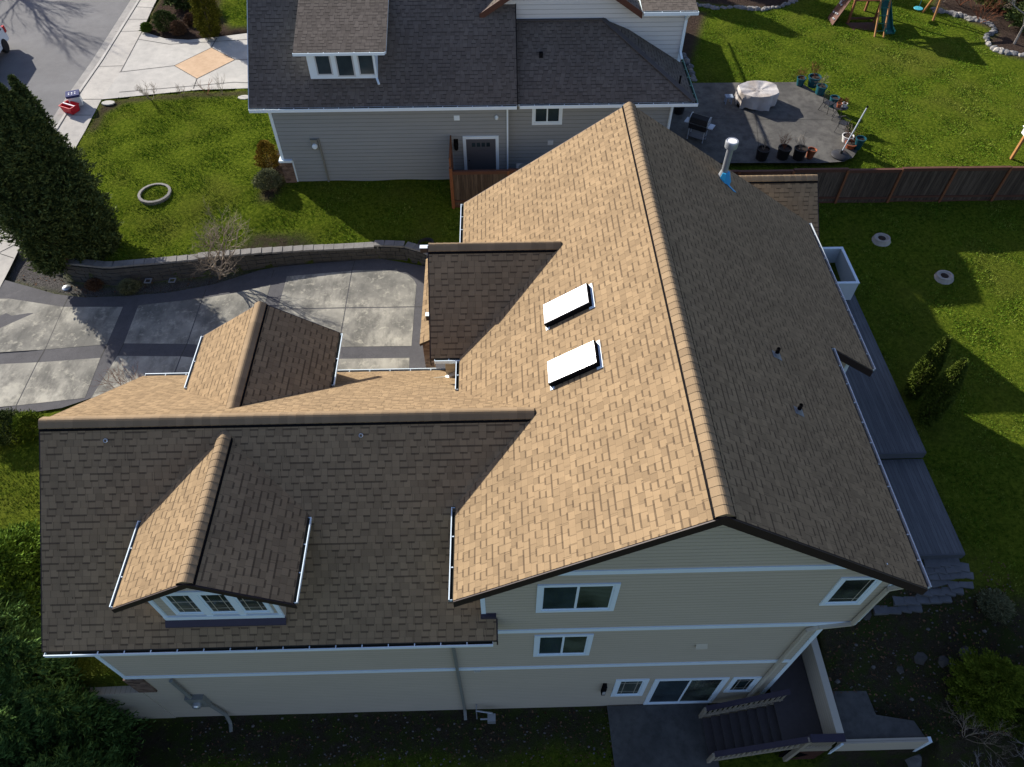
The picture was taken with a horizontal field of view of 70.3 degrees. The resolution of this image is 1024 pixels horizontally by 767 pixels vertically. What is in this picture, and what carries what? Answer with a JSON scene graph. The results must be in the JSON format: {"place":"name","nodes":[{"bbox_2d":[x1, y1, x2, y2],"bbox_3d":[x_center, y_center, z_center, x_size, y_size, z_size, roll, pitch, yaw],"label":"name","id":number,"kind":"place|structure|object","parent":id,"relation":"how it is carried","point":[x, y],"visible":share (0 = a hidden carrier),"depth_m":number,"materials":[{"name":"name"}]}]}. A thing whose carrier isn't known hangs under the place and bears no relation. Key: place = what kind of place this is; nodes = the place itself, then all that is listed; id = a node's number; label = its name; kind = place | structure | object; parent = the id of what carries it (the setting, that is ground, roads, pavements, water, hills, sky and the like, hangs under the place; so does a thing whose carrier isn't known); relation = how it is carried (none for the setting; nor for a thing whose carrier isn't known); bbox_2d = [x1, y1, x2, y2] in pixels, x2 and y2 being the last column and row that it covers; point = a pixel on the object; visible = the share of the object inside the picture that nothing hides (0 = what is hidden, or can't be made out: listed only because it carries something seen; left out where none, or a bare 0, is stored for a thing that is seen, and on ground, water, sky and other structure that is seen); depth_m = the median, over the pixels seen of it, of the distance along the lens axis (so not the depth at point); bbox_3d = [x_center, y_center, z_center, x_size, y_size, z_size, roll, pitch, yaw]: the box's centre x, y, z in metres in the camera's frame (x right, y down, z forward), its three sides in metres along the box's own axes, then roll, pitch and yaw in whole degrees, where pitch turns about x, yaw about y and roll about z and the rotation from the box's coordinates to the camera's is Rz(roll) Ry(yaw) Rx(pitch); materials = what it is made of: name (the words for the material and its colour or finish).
{"place":"outdoors","nodes":[
{"label":"outdoors","id":0,"kind":"place"},
{"bbox_2d":[0,0,129,118],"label":"street","id":1,"kind":"structure","parent":0,"point":[54,47],"depth_m":43.24,"materials":[{"name":"grey asphalt"}]},
{"bbox_2d":[0,25,9,52],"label":"parked car","id":2,"kind":"object","parent":1,"relation":"on","point":[4,44],"visible":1,"depth_m":41.89,"materials":[{"name":"white metal"}]},
{"bbox_2d":[1,0,136,215],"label":"gutter pan","id":3,"kind":"object","parent":1,"relation":"on","point":[58,115],"visible":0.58,"depth_m":42.17,"materials":[{"name":"grey concrete"}]},
{"bbox_2d":[0,0,155,285],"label":"sidewalk","id":4,"kind":"structure","parent":0,"point":[95,90],"depth_m":39.83,"materials":[{"name":"grey concrete"}]},
{"bbox_2d":[58,100,79,114],"bbox_3d":[-23.118,-14.436,38.090,0.823,0.390,0.633,19,54,15],"label":"recycling crate","id":5,"kind":"object","parent":4,"relation":"on","point":[71,107],"visible":1,"depth_m":38.02,"materials":[{"name":"red plastic"}]},
{"bbox_2d":[65,89,82,105],"bbox_3d":[-23.049,-15.020,38.369,0.660,0.625,0.581,-17,53,-13],"label":"recycling bin","id":6,"kind":"object","parent":4,"relation":"on","point":[73,95],"visible":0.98,"depth_m":38.17,"materials":[{"name":"white plastic"}]},
{"bbox_2d":[55,0,138,129],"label":"kerb","id":7,"kind":"structure","parent":4,"relation":"on","point":[94,69],"depth_m":41.74,"materials":[{"name":"concrete"}]},
{"bbox_2d":[102,32,247,98],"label":"neighbour driveway","id":8,"kind":"structure","parent":0,"point":[144,55],"depth_m":40.98,"materials":[{"name":"concrete"}]},
{"bbox_2d":[175,48,233,77],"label":"driveway diamond","id":9,"kind":"object","parent":8,"relation":"on","point":[203,63],"visible":1,"depth_m":41.33,"materials":[{"name":"beige concrete"}]},
{"bbox_2d":[0,258,444,411],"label":"driveway","id":10,"kind":"structure","parent":0,"point":[414,352],"depth_m":30.61,"materials":[{"name":"grey concrete"}]},
{"bbox_2d":[0,0,1023,766],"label":"ground","id":11,"kind":"structure","parent":0,"point":[312,228],"depth_m":31.63,"materials":[{"name":"green plant"}]},
{"bbox_2d":[0,407,30,445],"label":"bush","id":12,"kind":"object","parent":11,"relation":"on","point":[6,414],"visible":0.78,"depth_m":26.08,"materials":[{"name":"green plant"}]},
{"bbox_2d":[0,518,40,627],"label":"cypress tree","id":13,"kind":"object","parent":11,"relation":"on","point":[19,553],"visible":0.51,"depth_m":21.98,"materials":[{"name":"green plant"}]},
{"bbox_2d":[8,409,44,439],"bbox_3d":[-17.518,1.446,26.383,1.385,1.082,1.380,-1,51,-1],"label":"bush","id":14,"kind":"object","parent":11,"relation":"on","point":[30,417],"visible":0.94,"depth_m":26.14,"materials":[{"name":"green plant"}]},
{"bbox_2d":[0,575,86,710],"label":"cypress tree","id":15,"kind":"object","parent":11,"relation":"on","point":[24,662],"visible":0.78,"depth_m":20.32,"materials":[{"name":"green plant"}]},
{"bbox_2d":[0,74,123,278],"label":"conifer tree","id":16,"kind":"object","parent":11,"relation":"on","point":[54,209],"visible":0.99,"depth_m":28.59,"materials":[{"name":"green plant"}]},
{"bbox_2d":[0,676,155,766],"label":"tree","id":17,"kind":"object","parent":11,"relation":"on","point":[75,729],"visible":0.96,"depth_m":20.92,"materials":[{"name":"green plant"}]},
{"bbox_2d":[0,686,175,718],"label":"side wall","id":18,"kind":"structure","parent":11,"relation":"on","point":[143,704],"depth_m":22.70,"materials":[{"name":"stone block"},{"name":"concrete"}]},
{"bbox_2d":[84,278,104,290],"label":"bush","id":19,"kind":"object","parent":11,"relation":"on","point":[92,284],"visible":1,"depth_m":31.18,"materials":[{"name":"brown plant"}]},
{"bbox_2d":[88,358,147,391],"bbox_3d":[-14.430,-0.044,26.924,1.945,1.902,1.297,-19,54,-15],"label":"bare shrub","id":20,"kind":"object","parent":11,"relation":"on","point":[121,380],"visible":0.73,"depth_m":26.77,"materials":[{"name":"brown plant"}]},
{"bbox_2d":[116,278,141,295],"bbox_3d":[-16.412,-4.169,31.119,1.009,0.768,1.028,26,56,20],"label":"bush","id":21,"kind":"object","parent":11,"relation":"on","point":[132,283],"visible":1,"depth_m":30.94,"materials":[{"name":"green plant"}]},
{"bbox_2d":[134,80,156,99],"bbox_3d":[-19.222,-15.372,38.364,1.155,1.173,0.976,-1,51,-1],"label":"bare shrub","id":22,"kind":"object","parent":11,"relation":"on","point":[141,90],"visible":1,"depth_m":38.34,"materials":[{"name":"plant"}]},
{"bbox_2d":[139,22,152,32],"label":"bush","id":23,"kind":"object","parent":11,"relation":"on","point":[145,27],"visible":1,"depth_m":43.35,"materials":[{"name":"green plant"}]},
{"bbox_2d":[137,183,171,204],"bbox_3d":[-16.575,-8.801,33.788,1.480,0.170,1.480,-1,51,-1],"label":"stone ring","id":24,"kind":"object","parent":11,"relation":"on","point":[160,200],"visible":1,"depth_m":33.57,"materials":[{"name":"grey stone"}]},
{"bbox_2d":[150,8,179,32],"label":"bush","id":25,"kind":"object","parent":11,"relation":"on","point":[158,19],"visible":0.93,"depth_m":43.17,"materials":[{"name":"green plant"}]},
{"bbox_2d":[161,0,192,10],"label":"bush","id":26,"kind":"object","parent":11,"relation":"on","point":[183,4],"visible":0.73,"depth_m":44.78,"materials":[{"name":"green plant"}]},
{"bbox_2d":[169,20,188,35],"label":"bush","id":27,"kind":"object","parent":11,"relation":"on","point":[176,25],"visible":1,"depth_m":42.98,"materials":[{"name":"brown plant"}]},
{"bbox_2d":[183,11,194,23],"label":"bush","id":28,"kind":"object","parent":11,"relation":"on","point":[188,17],"visible":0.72,"depth_m":43.74,"materials":[{"name":"brown plant"}]},
{"bbox_2d":[187,0,222,37],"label":"yew column","id":29,"kind":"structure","parent":11,"relation":"on","point":[203,20],"depth_m":42.07,"materials":[{"name":"green plant"}]},
{"bbox_2d":[180,200,250,280],"bbox_3d":[-12.259,-5.648,30.229,2.526,3.821,3.412,19,53,14],"label":"bare shrub","id":30,"kind":"object","parent":11,"relation":"on","point":[212,257],"visible":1,"depth_m":30.34,"materials":[{"name":"brown plant"}]},
{"bbox_2d":[61,240,427,285],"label":"retaining wall","id":31,"kind":"structure","parent":11,"relation":"on","point":[113,273],"depth_m":31.78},
{"bbox_2d":[253,139,279,168],"bbox_3d":[-11.649,-10.814,34.468,1.350,1.578,1.394,-1,51,-1],"label":"bush","id":32,"kind":"object","parent":11,"relation":"on","point":[266,148],"visible":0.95,"depth_m":34.29,"materials":[{"name":"brown plant"}]},
{"bbox_2d":[250,167,283,191],"bbox_3d":[-11.371,-9.553,33.867,1.600,0.983,1.602,-1,51,-1],"label":"bush","id":33,"kind":"object","parent":11,"relation":"on","point":[260,182],"visible":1,"depth_m":33.62,"materials":[{"name":"green plant"}]},
{"bbox_2d":[247,0,698,182],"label":"grey house","id":34,"kind":"structure","parent":11,"relation":"on","point":[363,90],"depth_m":31.35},
{"bbox_2d":[463,135,498,169],"bbox_3d":[-1.410,-10.395,33.524,1.620,2.210,0.106,-1,51,-1],"label":"door","id":35,"kind":"structure","parent":34,"relation":"in","point":[480,152],"depth_m":33.33,"materials":[{"name":"grey wood"}]},
{"bbox_2d":[532,108,562,124],"bbox_3d":[1.565,-11.951,32.279,1.350,1.040,0.037,-1,51,-1],"label":"window","id":36,"kind":"structure","parent":34,"relation":"in","point":[539,116],"depth_m":32.39,"materials":[{"name":"clear glass"}]},
{"bbox_2d":[38,102,931,731],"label":"tan house","id":37,"kind":"structure","parent":11,"relation":"on","point":[620,448],"depth_m":18.01,"materials":[{"name":"brown"}]},
{"bbox_2d":[533,634,593,656],"bbox_3d":[1.370,7.097,19.719,1.560,1.600,0.037,-1,51,-1],"label":"window","id":38,"kind":"structure","parent":37,"relation":"in","point":[555,644],"depth_m":19.72,"materials":[{"name":"clear glass"}]},
{"bbox_2d":[536,582,620,612],"bbox_3d":[1.535,5.081,17.227,1.910,1.610,0.037,-1,51,-1],"label":"window","id":39,"kind":"structure","parent":37,"relation":"in","point":[578,597],"depth_m":17.21,"materials":[{"name":"clear glass"}]},
{"bbox_2d":[610,679,649,696],"bbox_3d":[3.691,9.559,22.859,1.020,1.680,0.037,-1,51,-1],"label":"window","id":40,"kind":"structure","parent":37,"relation":"in","point":[622,687],"depth_m":22.85,"materials":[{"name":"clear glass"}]},
{"bbox_2d":[643,677,729,704],"bbox_3d":[5.525,9.862,23.307,2.290,2.640,0.037,-1,51,-1],"label":"patio door","id":41,"kind":"structure","parent":37,"relation":"in","point":[676,690],"depth_m":23.26,"materials":[{"name":"clear glass"}]},
{"bbox_2d":[723,676,761,692],"bbox_3d":[7.235,9.477,22.898,0.870,1.480,0.037,-1,51,-1],"label":"window","id":42,"kind":"structure","parent":37,"relation":"in","point":[737,684],"depth_m":22.88,"materials":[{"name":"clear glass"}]},
{"bbox_2d":[819,576,881,605],"bbox_3d":[8.068,4.945,17.316,1.020,1.600,0.037,-1,51,-1],"label":"window","id":43,"kind":"structure","parent":37,"relation":"in","point":[848,590],"depth_m":17.32,"materials":[{"name":"clear glass"}]},
{"bbox_2d":[449,135,520,208],"bbox_3d":[-0.202,-9.575,33.042,5.150,2.670,1.885,-1,51,-1],"label":"plank fence","id":44,"kind":"object","parent":11,"relation":"on","point":[466,185],"visible":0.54,"depth_m":32.33,"materials":[{"name":"brown wood"}]},
{"bbox_2d":[9,275,1023,766],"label":"leaf litter","id":45,"kind":"object","parent":11,"relation":"on","point":[607,733],"visible":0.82,"depth_m":23.34,"materials":[{"name":"brown plant"}]},
{"bbox_2d":[183,571,1022,766],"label":"pebbles","id":46,"kind":"object","parent":11,"relation":"on","point":[837,681],"visible":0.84,"depth_m":23.42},
{"bbox_2d":[698,637,845,762],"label":"staircase","id":47,"kind":"structure","parent":11,"relation":"on","point":[797,716],"depth_m":22.80,"materials":[{"name":"brown wood"}]},
{"bbox_2d":[828,0,895,36],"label":"play set","id":48,"kind":"object","parent":11,"relation":"on","point":[885,7],"visible":1,"depth_m":44.32,"materials":[{"name":"brown wood"}]},
{"bbox_2d":[731,166,1023,203],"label":"plank fence","id":49,"kind":"object","parent":11,"relation":"on","point":[939,184],"visible":0.75,"depth_m":33.00,"materials":[{"name":"brown wood"}]},
{"bbox_2d":[832,691,924,738],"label":"walk","id":50,"kind":"structure","parent":11,"relation":"on","point":[859,718],"depth_m":22.22,"materials":[{"name":"concrete"}]},
{"bbox_2d":[828,737,931,753],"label":"wall","id":51,"kind":"structure","parent":11,"relation":"on","point":[917,743],"depth_m":21.95,"materials":[{"name":"beige concrete"}]},
{"bbox_2d":[872,233,890,246],"bbox_3d":[16.479,-6.446,32.456,0.920,0.220,0.788,-1,51,-1],"label":"stone planter","id":52,"kind":"object","parent":11,"relation":"on","point":[882,239],"visible":1,"depth_m":32.34,"materials":[{"name":"stone"}]},
{"bbox_2d":[873,605,889,614],"bbox_3d":[11.811,7.242,23.353,0.472,0.120,0.361,-3,49,-1],"label":"flagstone","id":53,"kind":"object","parent":11,"relation":"on","point":[881,610],"visible":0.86,"depth_m":23.27,"materials":[{"name":"stone"}]},
{"bbox_2d":[892,596,909,605],"bbox_3d":[12.491,6.973,23.434,0.512,0.120,0.355,-2,52,-4],"label":"flagstone","id":54,"kind":"object","parent":11,"relation":"on","point":[898,601],"visible":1,"depth_m":23.35,"materials":[{"name":"stone"}]},
{"bbox_2d":[845,294,964,559],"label":"deck","id":55,"kind":"structure","parent":11,"relation":"on","point":[888,420],"depth_m":25.93,"materials":[{"name":"wood"}]},
{"bbox_2d":[822,247,859,299],"bbox_3d":[13.035,-4.665,30.906,2.400,0.980,2.260,-1,51,-1],"label":"walled enclosure","id":56,"kind":"object","parent":55,"relation":"on","point":[849,282],"visible":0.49,"depth_m":30.87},
{"bbox_2d":[904,596,919,605],"bbox_3d":[12.847,6.976,23.433,0.502,0.120,0.329,5,50,2],"label":"flagstone","id":57,"kind":"object","parent":11,"relation":"on","point":[911,600],"visible":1,"depth_m":23.36,"materials":[{"name":"stone"}]},
{"bbox_2d":[905,754,921,766],"bbox_3d":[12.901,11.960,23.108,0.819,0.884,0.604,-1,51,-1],"label":"flagstone","id":58,"kind":"object","parent":11,"relation":"on","point":[914,761],"visible":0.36,"depth_m":22.91,"materials":[{"name":"stone"}]},
{"bbox_2d":[908,604,922,612],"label":"flagstone","id":59,"kind":"object","parent":11,"relation":"on","point":[917,609],"visible":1,"depth_m":23.29,"materials":[{"name":"stone"}]},
{"bbox_2d":[914,652,927,664],"bbox_3d":[12.925,8.652,23.139,0.477,0.276,0.589,31,57,23],"label":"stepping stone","id":60,"kind":"object","parent":11,"relation":"on","point":[920,658],"visible":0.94,"depth_m":23.00,"materials":[{"name":"grey stone"}]},
{"bbox_2d":[916,595,931,604],"bbox_3d":[13.226,6.948,23.453,0.475,0.120,0.320,3,52,-1],"label":"flagstone","id":61,"kind":"object","parent":11,"relation":"on","point":[922,599],"visible":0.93,"depth_m":23.38,"materials":[{"name":"stone"}]},
{"bbox_2d":[903,335,951,400],"bbox_3d":[15.278,-0.559,26.716,0.963,3.252,0.958,-1,51,-1],"label":"columnar cypress","id":62,"kind":"object","parent":11,"relation":"on","point":[924,374],"visible":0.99,"depth_m":26.57,"materials":[{"name":"green plant"}]},
{"bbox_2d":[914,0,941,20],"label":"swing frame","id":63,"kind":"object","parent":11,"relation":"on","point":[918,8],"visible":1,"depth_m":44.88,"materials":[{"name":"brown wood"}]},
{"bbox_2d":[923,559,940,567],"bbox_3d":[13.740,5.908,23.865,0.503,0.120,0.322,2,49,1],"label":"flagstone","id":64,"kind":"object","parent":11,"relation":"on","point":[930,563],"visible":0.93,"depth_m":23.80,"materials":[{"name":"stone"}]},
{"bbox_2d":[929,587,945,595],"bbox_3d":[13.701,6.710,23.522,0.503,0.120,0.317,4,51,0],"label":"flagstone","id":65,"kind":"object","parent":11,"relation":"on","point":[936,591],"visible":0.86,"depth_m":23.43,"materials":[{"name":"stone"}]},
{"bbox_2d":[917,358,969,426],"bbox_3d":[15.433,0.321,26.042,1.100,3.298,1.137,-1,51,-1],"label":"columnar cypress","id":66,"kind":"object","parent":11,"relation":"on","point":[940,395],"visible":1,"depth_m":25.88,"materials":[{"name":"green plant"}]},
{"bbox_2d":[938,656,948,667],"bbox_3d":[13.631,8.800,23.108,0.426,0.309,0.403,-31,57,-22],"label":"boulder","id":67,"kind":"object","parent":11,"relation":"on","point":[943,661],"visible":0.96,"depth_m":22.98,"materials":[{"name":"grey stone"}]},
{"bbox_2d":[936,558,950,567],"bbox_3d":[14.136,5.866,23.894,0.432,0.120,0.358,5,50,7],"label":"flagstone","id":68,"kind":"object","parent":11,"relation":"on","point":[943,562],"visible":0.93,"depth_m":23.81,"materials":[{"name":"stone"}]},
{"bbox_2d":[934,270,953,284],"bbox_3d":[18.640,-4.617,31.394,0.920,0.220,0.788,-1,51,-1],"label":"round stone planter","id":69,"kind":"object","parent":11,"relation":"on","point":[945,277],"visible":1,"depth_m":31.29,"materials":[{"name":"stone"}]},
{"bbox_2d":[939,595,952,602],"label":"flagstone","id":70,"kind":"object","parent":11,"relation":"on","point":[946,599],"visible":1,"depth_m":23.36,"materials":[{"name":"stone"}]},
{"bbox_2d":[941,586,955,596],"bbox_3d":[14.087,6.683,23.542,0.456,0.120,0.365,9,54,7],"label":"flagstone","id":71,"kind":"object","parent":11,"relation":"on","point":[946,591],"visible":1,"depth_m":23.44,"materials":[{"name":"stone"}]},
{"bbox_2d":[947,580,959,589],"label":"flagstone","id":72,"kind":"object","parent":11,"relation":"on","point":[953,585],"visible":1,"depth_m":23.53,"materials":[{"name":"stone"}]},
{"bbox_2d":[947,558,960,565],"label":"flagstone","id":73,"kind":"object","parent":11,"relation":"on","point":[956,562],"visible":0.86,"depth_m":23.84,"materials":[{"name":"stone"}]},
{"bbox_2d":[955,562,969,571],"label":"flagstone","id":74,"kind":"object","parent":11,"relation":"on","point":[964,567],"visible":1,"depth_m":23.75,"materials":[{"name":"stone"}]},
{"bbox_2d":[958,581,973,588],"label":"flagstone","id":75,"kind":"object","parent":11,"relation":"on","point":[968,585],"visible":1,"depth_m":23.51,"materials":[{"name":"stone"}]},
{"bbox_2d":[941,697,1017,766],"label":"bare shrub","id":76,"kind":"object","parent":11,"relation":"on","point":[979,726],"visible":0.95,"depth_m":21.64,"materials":[{"name":"plant"}]},
{"bbox_2d":[942,647,1023,732],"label":"bush","id":77,"kind":"object","parent":11,"relation":"on","point":[988,686],"visible":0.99,"depth_m":21.35,"materials":[{"name":"green plant"}]},
{"bbox_2d":[968,0,1007,22],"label":"bare shrub","id":78,"kind":"object","parent":11,"relation":"on","point":[985,4],"visible":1,"depth_m":44.43,"materials":[{"name":"brown plant"}]},
{"bbox_2d":[961,728,1023,766],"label":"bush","id":79,"kind":"object","parent":11,"relation":"on","point":[997,760],"visible":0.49,"depth_m":21.88,"materials":[{"name":"brown plant"}]},
{"bbox_2d":[974,587,1017,623],"bbox_3d":[15.502,7.042,23.280,1.347,0.579,1.334,-1,51,-1],"label":"bush","id":80,"kind":"object","parent":11,"relation":"on","point":[989,601],"visible":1,"depth_m":23.10,"materials":[{"name":"green plant"}]},
{"bbox_2d":[974,0,1023,11],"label":"bush","id":81,"kind":"object","parent":11,"relation":"on","point":[1005,2],"visible":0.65,"depth_m":45.50,"materials":[{"name":"green plant"}]},
{"bbox_2d":[996,662,1023,741],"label":"arborvitae","id":82,"kind":"object","parent":11,"relation":"on","point":[1018,729],"visible":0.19,"depth_m":21.70,"materials":[{"name":"green plant"}]},
{"bbox_2d":[1003,2,1023,31],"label":"bush","id":83,"kind":"object","parent":11,"relation":"on","point":[1016,16],"visible":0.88,"depth_m":44.06,"materials":[{"name":"green plant"}]},
{"bbox_2d":[1008,0,1023,43],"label":"bare tree","id":84,"kind":"object","parent":11,"relation":"on","point":[1020,31],"visible":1,"depth_m":42.42,"materials":[{"name":"grey plant"}]},
{"bbox_2d":[1010,125,1023,159],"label":"bird house","id":85,"kind":"structure","parent":11,"relation":"on","point":[1017,148],"depth_m":35.37,"materials":[{"name":"brown wood"}]},
{"bbox_2d":[607,703,718,766],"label":"patio","id":86,"kind":"structure","parent":0,"point":[664,735],"depth_m":23.72,"materials":[{"name":"concrete"}]},
{"bbox_2d":[669,82,857,162],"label":"patio","id":87,"kind":"structure","parent":0,"point":[794,101],"depth_m":37.34,"materials":[{"name":"grey concrete"}]},
{"bbox_2d":[684,112,714,142],"bbox_3d":[9.251,-12.698,36.036,1.460,1.339,0.559,25,55,19],"label":"barbecue grill","id":88,"kind":"object","parent":87,"relation":"on","point":[698,122],"visible":1,"depth_m":35.74,"materials":[{"name":"metal"}]},
{"bbox_2d":[734,80,778,110],"bbox_3d":[12.979,-15.200,38.429,2.254,0.833,1.822,-1,51,-1],"label":"covered table","id":89,"kind":"object","parent":87,"relation":"on","point":[758,95],"visible":1,"depth_m":38.04,"materials":[{"name":"fabric"}]},
{"bbox_2d":[754,135,770,161],"bbox_3d":[12.211,-11.473,35.137,1.114,1.198,0.837,-29,57,-21],"label":"plant pot","id":90,"kind":"object","parent":87,"relation":"on","point":[762,153],"visible":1,"depth_m":35.12,"materials":[{"name":"plastic"}]},
{"bbox_2d":[776,134,794,160],"bbox_3d":[13.070,-11.496,35.091,0.872,1.298,0.848,-14,53,-11],"label":"plant pot","id":91,"kind":"object","parent":87,"relation":"on","point":[784,151],"visible":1,"depth_m":35.16,"materials":[{"name":"plastic"}]},
{"bbox_2d":[793,133,808,160],"bbox_3d":[13.903,-11.433,35.027,0.953,1.317,0.764,-34,58,-24],"label":"plant pot","id":92,"kind":"object","parent":87,"relation":"on","point":[800,152],"visible":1,"depth_m":35.15,"materials":[{"name":"plastic"}]},
{"bbox_2d":[796,66,806,86],"bbox_3d":[15.679,-16.697,39.478,0.600,1.002,0.712,-24,55,-18],"label":"plant pot","id":93,"kind":"object","parent":87,"relation":"on","point":[801,79],"visible":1,"depth_m":39.50,"materials":[{"name":"ceramic"}]},
{"bbox_2d":[806,147,816,158],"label":"plant pot","id":94,"kind":"object","parent":87,"relation":"on","point":[811,152],"visible":0.99,"depth_m":35.30,"materials":[{"name":"ceramic"}]},
{"bbox_2d":[808,62,823,87],"bbox_3d":[16.367,-16.745,39.303,0.823,1.334,0.845,21,54,16],"label":"plant pot","id":95,"kind":"object","parent":87,"relation":"on","point":[813,76],"visible":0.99,"depth_m":39.35,"materials":[{"name":"ceramic"}]},
{"bbox_2d":[814,74,829,95],"bbox_3d":[16.534,-16.053,38.845,0.871,1.179,0.911,23,55,17],"label":"plant pot","id":96,"kind":"object","parent":87,"relation":"on","point":[821,88],"visible":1,"depth_m":38.93,"materials":[{"name":"ceramic"}]},
{"bbox_2d":[818,90,835,113],"bbox_3d":[16.453,-14.637,37.808,0.528,1.020,0.617,-29,57,-22],"label":"patio chair","id":97,"kind":"object","parent":87,"relation":"on","point":[828,102],"visible":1,"depth_m":37.78,"materials":[{"name":"metal"}]},
{"bbox_2d":[840,123,854,142],"bbox_3d":[16.653,-12.442,36.026,0.919,1.029,0.800,15,53,12],"label":"plant pot","id":98,"kind":"object","parent":87,"relation":"on","point":[844,136],"visible":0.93,"depth_m":36.14,"materials":[{"name":"ceramic"}]},
{"bbox_2d":[831,105,868,160],"bbox_3d":[16.079,-11.976,34.666,0.915,2.560,0.900,-1,51,-1],"label":"umbrella base","id":99,"kind":"object","parent":87,"relation":"on","point":[840,154],"visible":1,"depth_m":35.41,"materials":[{"name":"metal"}]},
{"bbox_2d":[845,129,859,149],"bbox_3d":[16.720,-12.065,35.772,0.858,0.951,0.757,2,51,2],"label":"plant pot","id":100,"kind":"object","parent":87,"relation":"on","point":[850,145],"visible":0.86,"depth_m":35.85,"materials":[{"name":"ceramic"}]},
{"bbox_2d":[854,135,866,149],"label":"plant pot","id":101,"kind":"object","parent":87,"relation":"on","point":[860,140],"visible":1,"depth_m":35.69,"materials":[{"name":"ceramic"}]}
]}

